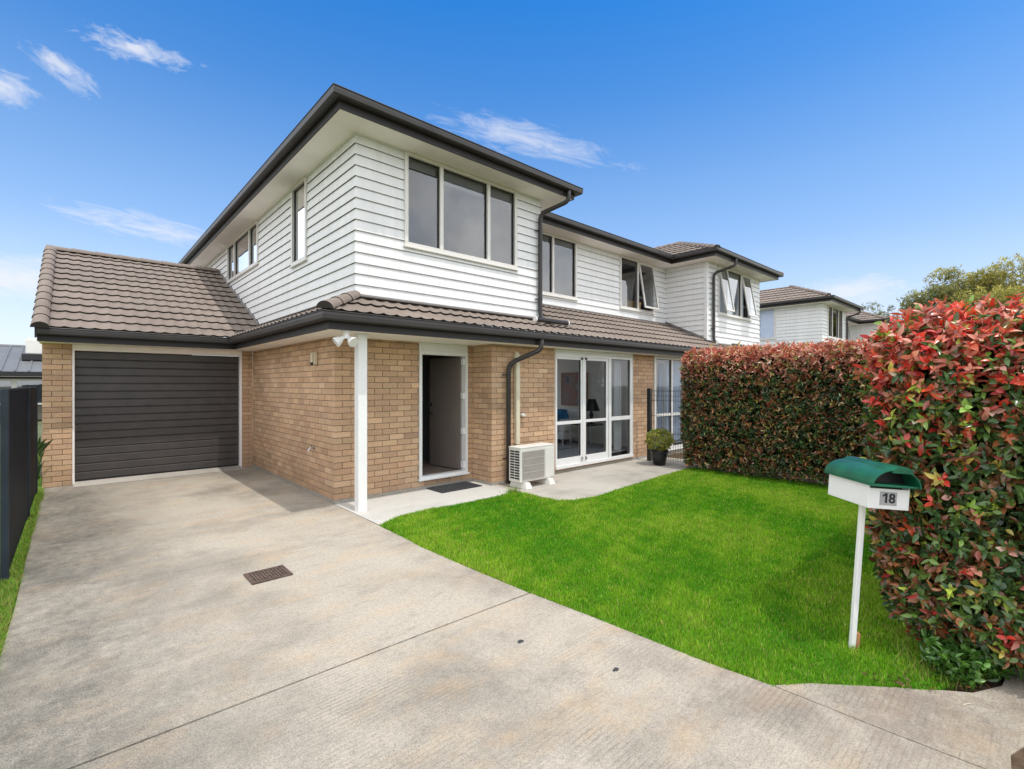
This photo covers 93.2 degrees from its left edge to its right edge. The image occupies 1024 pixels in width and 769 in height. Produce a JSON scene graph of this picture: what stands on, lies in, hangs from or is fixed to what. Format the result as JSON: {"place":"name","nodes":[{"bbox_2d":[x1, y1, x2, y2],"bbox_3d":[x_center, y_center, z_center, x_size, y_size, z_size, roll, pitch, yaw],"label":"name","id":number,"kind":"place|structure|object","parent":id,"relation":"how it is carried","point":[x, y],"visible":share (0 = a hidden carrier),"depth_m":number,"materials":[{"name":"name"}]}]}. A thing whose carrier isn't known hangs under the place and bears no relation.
{"place":"outdoors","nodes":[
{"label":"outdoors","id":0,"kind":"place"},
{"bbox_2d":[6,475,42,635],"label":"verge","id":1,"kind":"structure","parent":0,"point":[40,483],"depth_m":6.49,"materials":[{"name":"green plant"}]},
{"bbox_2d":[0,387,37,583],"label":"panel fence","id":2,"kind":"object","parent":1,"relation":"on","point":[18,449],"visible":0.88,"depth_m":4.65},
{"bbox_2d":[38,437,52,478],"bbox_3d":[-7.272,1.137,7.440,0.339,0.785,0.463,0,0,-42],"label":"strappy plant","id":3,"kind":"object","parent":1,"relation":"on","point":[42,445],"visible":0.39,"depth_m":7.38,"materials":[{"name":"green plant"}]},
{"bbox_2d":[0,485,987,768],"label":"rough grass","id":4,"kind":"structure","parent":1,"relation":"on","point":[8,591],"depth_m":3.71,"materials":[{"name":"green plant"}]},
{"bbox_2d":[38,387,682,477],"bbox_3d":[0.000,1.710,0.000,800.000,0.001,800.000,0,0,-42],"label":"ground","id":5,"kind":"structure","parent":0,"point":[40,423],"depth_m":16.88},
{"bbox_2d":[0,339,42,419],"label":"neighbour house","id":6,"kind":"structure","parent":5,"relation":"on","point":[23,363],"depth_m":22.55,"materials":[{"name":"metal"}]},
{"bbox_2d":[0,379,42,404],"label":"wall","id":7,"kind":"structure","parent":6,"relation":"in","point":[4,383],"depth_m":22.16,"materials":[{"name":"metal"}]},
{"bbox_2d":[30,83,783,511],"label":"townhouse","id":8,"kind":"structure","parent":5,"relation":"on","point":[354,275],"depth_m":8.37,"materials":[{"name":"wood"}]},
{"bbox_2d":[75,351,238,481],"bbox_3d":[-6.328,0.525,8.800,2.440,2.160,0.020,0,0,-42],"label":"garage door","id":9,"kind":"structure","parent":8,"relation":"in","point":[136,414],"depth_m":8.69,"materials":[{"name":"metal"}]},
{"bbox_2d":[226,219,258,283],"bbox_3d":[-6.111,-2.938,10.966,0.110,0.935,2.700,0,0,-42],"label":"window","id":10,"kind":"structure","parent":8,"relation":"in","point":[242,253],"depth_m":10.90,"materials":[{"name":"glass"}]},
{"bbox_2d":[289,176,307,268],"bbox_3d":[-3.580,-2.713,8.173,0.110,1.385,0.760,0,0,-42],"label":"window","id":11,"kind":"structure","parent":8,"relation":"in","point":[299,221],"depth_m":8.24,"materials":[{"name":"glass"}]},
{"bbox_2d":[429,357,464,468],"bbox_3d":[-1.155,0.485,8.393,0.888,1.896,0.108,0,0,41],"label":"front door","id":12,"kind":"structure","parent":8,"relation":"in","point":[446,395],"depth_m":8.40,"materials":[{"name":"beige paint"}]},
{"bbox_2d":[403,150,518,270],"bbox_3d":[-0.764,-2.703,7.813,2.260,1.405,0.145,0,0,-42],"label":"window","id":13,"kind":"structure","parent":8,"relation":"in","point":[449,176],"depth_m":7.70,"materials":[{"name":"metal"}]},
{"bbox_2d":[542,231,577,300],"bbox_3d":[0.798,-2.698,10.915,1.980,1.415,0.145,0,0,-42],"label":"window","id":14,"kind":"structure","parent":8,"relation":"in","point":[554,239],"depth_m":11.18,"materials":[{"name":"metal"}]},
{"bbox_2d":[557,408,578,443],"bbox_3d":[0.877,1.030,12.488,0.870,0.820,1.930,0,0,-42],"label":"sofa","id":15,"kind":"object","parent":8,"relation":"on","point":[563,432],"visible":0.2,"depth_m":11.73,"materials":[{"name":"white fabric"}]},
{"bbox_2d":[557,409,568,420],"bbox_3d":[1.254,0.800,12.094,0.400,0.400,0.150,0,18,42],"label":"cushion","id":16,"kind":"object","parent":15,"relation":"on","point":[562,413],"visible":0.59,"depth_m":11.98,"materials":[{"name":"blue fabric"}]},
{"bbox_2d":[557,443,578,449],"bbox_3d":[0.163,1.430,11.213,2.100,0.010,2.000,0,0,-42],"label":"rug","id":17,"kind":"object","parent":8,"relation":"on","point":[562,446],"depth_m":11.12,"materials":[{"name":"grey fabric"}]},
{"bbox_2d":[561,372,587,404],"bbox_3d":[1.588,0.115,12.357,0.040,0.830,0.860,0,0,-42],"label":"painting","id":18,"kind":"object","parent":8,"relation":"attached to","point":[569,388],"visible":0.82,"depth_m":12.43,"materials":[{"name":"fabric"}]},
{"bbox_2d":[570,422,603,447],"bbox_3d":[1.811,1.180,11.330,0.660,0.520,0.640,0,0,-42],"label":"side table","id":19,"kind":"object","parent":8,"relation":"on","point":[594,424],"visible":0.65,"depth_m":11.20,"materials":[{"name":"grey metal"}]},
{"bbox_2d":[586,399,599,423],"bbox_3d":[1.851,0.630,11.286,0.400,0.580,0.400,0,0,-42],"label":"table lamp","id":20,"kind":"object","parent":19,"relation":"on","point":[591,405],"visible":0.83,"depth_m":11.17,"materials":[{"name":"black fabric"}]},
{"bbox_2d":[554,349,633,469],"bbox_3d":[1.620,0.450,9.746,2.460,2.216,0.301,0,0,-42],"label":"french door","id":21,"kind":"structure","parent":8,"relation":"in","point":[582,356],"depth_m":9.85,"materials":[{"name":"white paint"}]},
{"bbox_2d":[622,300,640,308],"bbox_3d":[3.259,-2.135,13.411,0.720,0.310,0.300,0,0,-42],"label":"cardboard box","id":22,"kind":"object","parent":8,"relation":"on","point":[629,303],"visible":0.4,"depth_m":13.23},
{"bbox_2d":[619,255,658,314],"bbox_3d":[3.489,-2.698,13.209,1.670,1.415,0.289,0,0,-42],"label":"window","id":23,"kind":"structure","parent":8,"relation":"in","point":[638,263],"depth_m":13.27,"materials":[{"name":"metal"}]},
{"bbox_2d":[653,356,688,450],"bbox_3d":[3.814,0.456,11.719,1.750,2.228,0.283,0,0,-42],"label":"window","id":24,"kind":"structure","parent":8,"relation":"in","point":[672,373],"depth_m":11.67,"materials":[{"name":"metal"}]},
{"bbox_2d":[717,265,757,321],"bbox_3d":[6.716,-2.698,14.518,2.290,1.415,0.437,0,0,-42],"label":"window","id":25,"kind":"structure","parent":8,"relation":"in","point":[730,287],"depth_m":14.74,"materials":[{"name":"metal"}]},
{"bbox_2d":[759,285,893,351],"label":"townhouse","id":26,"kind":"structure","parent":5,"relation":"on","point":[791,313],"depth_m":21.36,"materials":[{"name":"white paint"}]},
{"bbox_2d":[759,308,775,339],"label":"window","id":27,"kind":"structure","parent":26,"relation":"in","point":[774,337],"depth_m":21.70,"materials":[{"name":"glass"}]},
{"bbox_2d":[827,305,843,340],"bbox_3d":[14.323,-2.703,21.484,2.260,1.405,0.145,0,0,-42],"label":"window","id":28,"kind":"structure","parent":26,"relation":"in","point":[833,310],"depth_m":21.71,"materials":[{"name":"metal"}]},
{"bbox_2d":[848,324,850,340],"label":"window","id":29,"kind":"structure","parent":26,"relation":"in","point":[849,335],"depth_m":27.26,"materials":[{"name":"metal"}]},
{"bbox_2d":[861,302,902,319],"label":"tree","id":30,"kind":"object","parent":5,"relation":"on","point":[881,312],"visible":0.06,"depth_m":40.93,"materials":[{"name":"green plant"}]},
{"bbox_2d":[896,264,981,316],"bbox_3d":[32.955,-3.767,36.711,5.586,10.941,6.183,0,0,-42],"label":"tree","id":31,"kind":"object","parent":5,"relation":"on","point":[942,291],"visible":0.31,"depth_m":36.25,"materials":[{"name":"green plant"}]},
{"bbox_2d":[922,253,1023,306],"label":"tree","id":32,"kind":"object","parent":5,"relation":"on","point":[990,282],"visible":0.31,"depth_m":35.22,"materials":[{"name":"green plant"}]},
{"bbox_2d":[335,481,511,524],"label":"path","id":33,"kind":"structure","parent":0,"point":[381,509],"depth_m":6.77,"materials":[{"name":"concrete"}]},
{"bbox_2d":[427,481,481,492],"bbox_3d":[-0.910,1.627,7.684,0.770,0.018,0.430,0,0,-42],"label":"door mat","id":34,"kind":"object","parent":33,"relation":"on","point":[453,487],"depth_m":7.62,"materials":[{"name":"rubber"}]},
{"bbox_2d":[0,467,982,768],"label":"driveway","id":35,"kind":"structure","parent":0,"point":[152,625],"depth_m":2.81,"materials":[{"name":"concrete"}]},
{"bbox_2d":[73,465,243,486],"bbox_3d":[-6.344,1.618,8.826,2.470,0.036,0.800,0,0,-42],"label":"garage threshold","id":36,"kind":"object","parent":35,"relation":"on","point":[143,477],"visible":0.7,"depth_m":8.55,"materials":[{"name":"concrete"}]},
{"bbox_2d":[243,565,292,584],"bbox_3d":[-2.096,1.633,4.160,0.320,0.010,0.280,0,0,-42],"label":"drain grate","id":37,"kind":"object","parent":35,"relation":"on","point":[264,575],"visible":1,"depth_m":4.15,"materials":[{"name":"metal"}]},
{"bbox_2d":[0,0,1023,376],"label":"sky","id":38,"kind":"structure","parent":0,"point":[854,151],"materials":[{"name":"blue"}]},
{"bbox_2d":[49,446,1004,692],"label":"soil","id":39,"kind":"structure","parent":0,"point":[986,687],"depth_m":2.77,"materials":[{"name":"brown soil"}]},
{"bbox_2d":[861,672,989,689],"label":"leaf litter","id":40,"kind":"object","parent":39,"relation":"on","point":[899,683],"visible":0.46,"depth_m":2.65,"materials":[{"name":"plant"}]},
{"bbox_2d":[852,291,1023,682],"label":"hedge","id":41,"kind":"object","parent":39,"relation":"on","point":[942,395],"visible":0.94,"depth_m":2.81,"materials":[{"name":"red plant"}]},
{"bbox_2d":[494,457,706,500],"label":"patio","id":42,"kind":"structure","parent":0,"point":[589,482],"depth_m":8.44,"materials":[{"name":"concrete"}]},
{"bbox_2d":[509,352,554,489],"bbox_3d":[0.272,0.545,7.965,0.788,2.190,0.612,0,0,-42],"label":"heat pump","id":43,"kind":"object","parent":42,"relation":"on","point":[533,462],"visible":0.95,"depth_m":7.80,"materials":[{"name":"white metal"}]},
{"bbox_2d":[643,427,675,465],"bbox_3d":[3.005,1.252,9.876,0.612,0.776,0.622,0,0,-42],"label":"pot plant","id":44,"kind":"object","parent":42,"relation":"on","point":[659,454],"visible":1,"depth_m":9.75,"materials":[{"name":"green plant"}]},
{"bbox_2d":[647,388,683,462],"bbox_3d":[3.317,0.860,9.996,0.080,1.560,1.160,0,0,-42],"label":"wire fence","id":45,"kind":"object","parent":42,"relation":"on","point":[649,411],"visible":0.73,"depth_m":10.35,"materials":[{"name":"black metal"}]},
{"bbox_2d":[377,467,954,690],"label":"lawn","id":46,"kind":"structure","parent":0,"point":[780,641],"depth_m":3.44,"materials":[{"name":"green plant"}]},
{"bbox_2d":[678,338,871,485],"bbox_3d":[4.917,0.418,8.276,1.167,2.494,4.174,0,0,-42],"label":"hedge","id":47,"kind":"object","parent":46,"relation":"on","point":[768,409],"visible":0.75,"depth_m":8.21,"materials":[{"name":"green plant"}]},
{"bbox_2d":[824,456,921,649],"bbox_3d":[2.191,1.068,3.013,0.286,1.190,0.435,4,0,0],"label":"letterbox","id":48,"kind":"object","parent":46,"relation":"on","point":[863,483],"visible":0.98,"depth_m":2.95,"materials":[{"name":"white paint"}]},
{"bbox_2d":[916,624,1023,689],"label":"weeds","id":49,"kind":"object","parent":46,"relation":"on","point":[938,651],"visible":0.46,"depth_m":2.68,"materials":[{"name":"green plant"}]},
{"bbox_2d":[773,664,1023,768],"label":"footpath","id":50,"kind":"structure","parent":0,"point":[984,729],"depth_m":2.41,"materials":[{"name":"concrete"}]},
{"bbox_2d":[1011,748,1023,768],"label":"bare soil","id":51,"kind":"structure","parent":0,"point":[1017,760],"depth_m":2.12,"materials":[{"name":"brown soil"}]}
]}

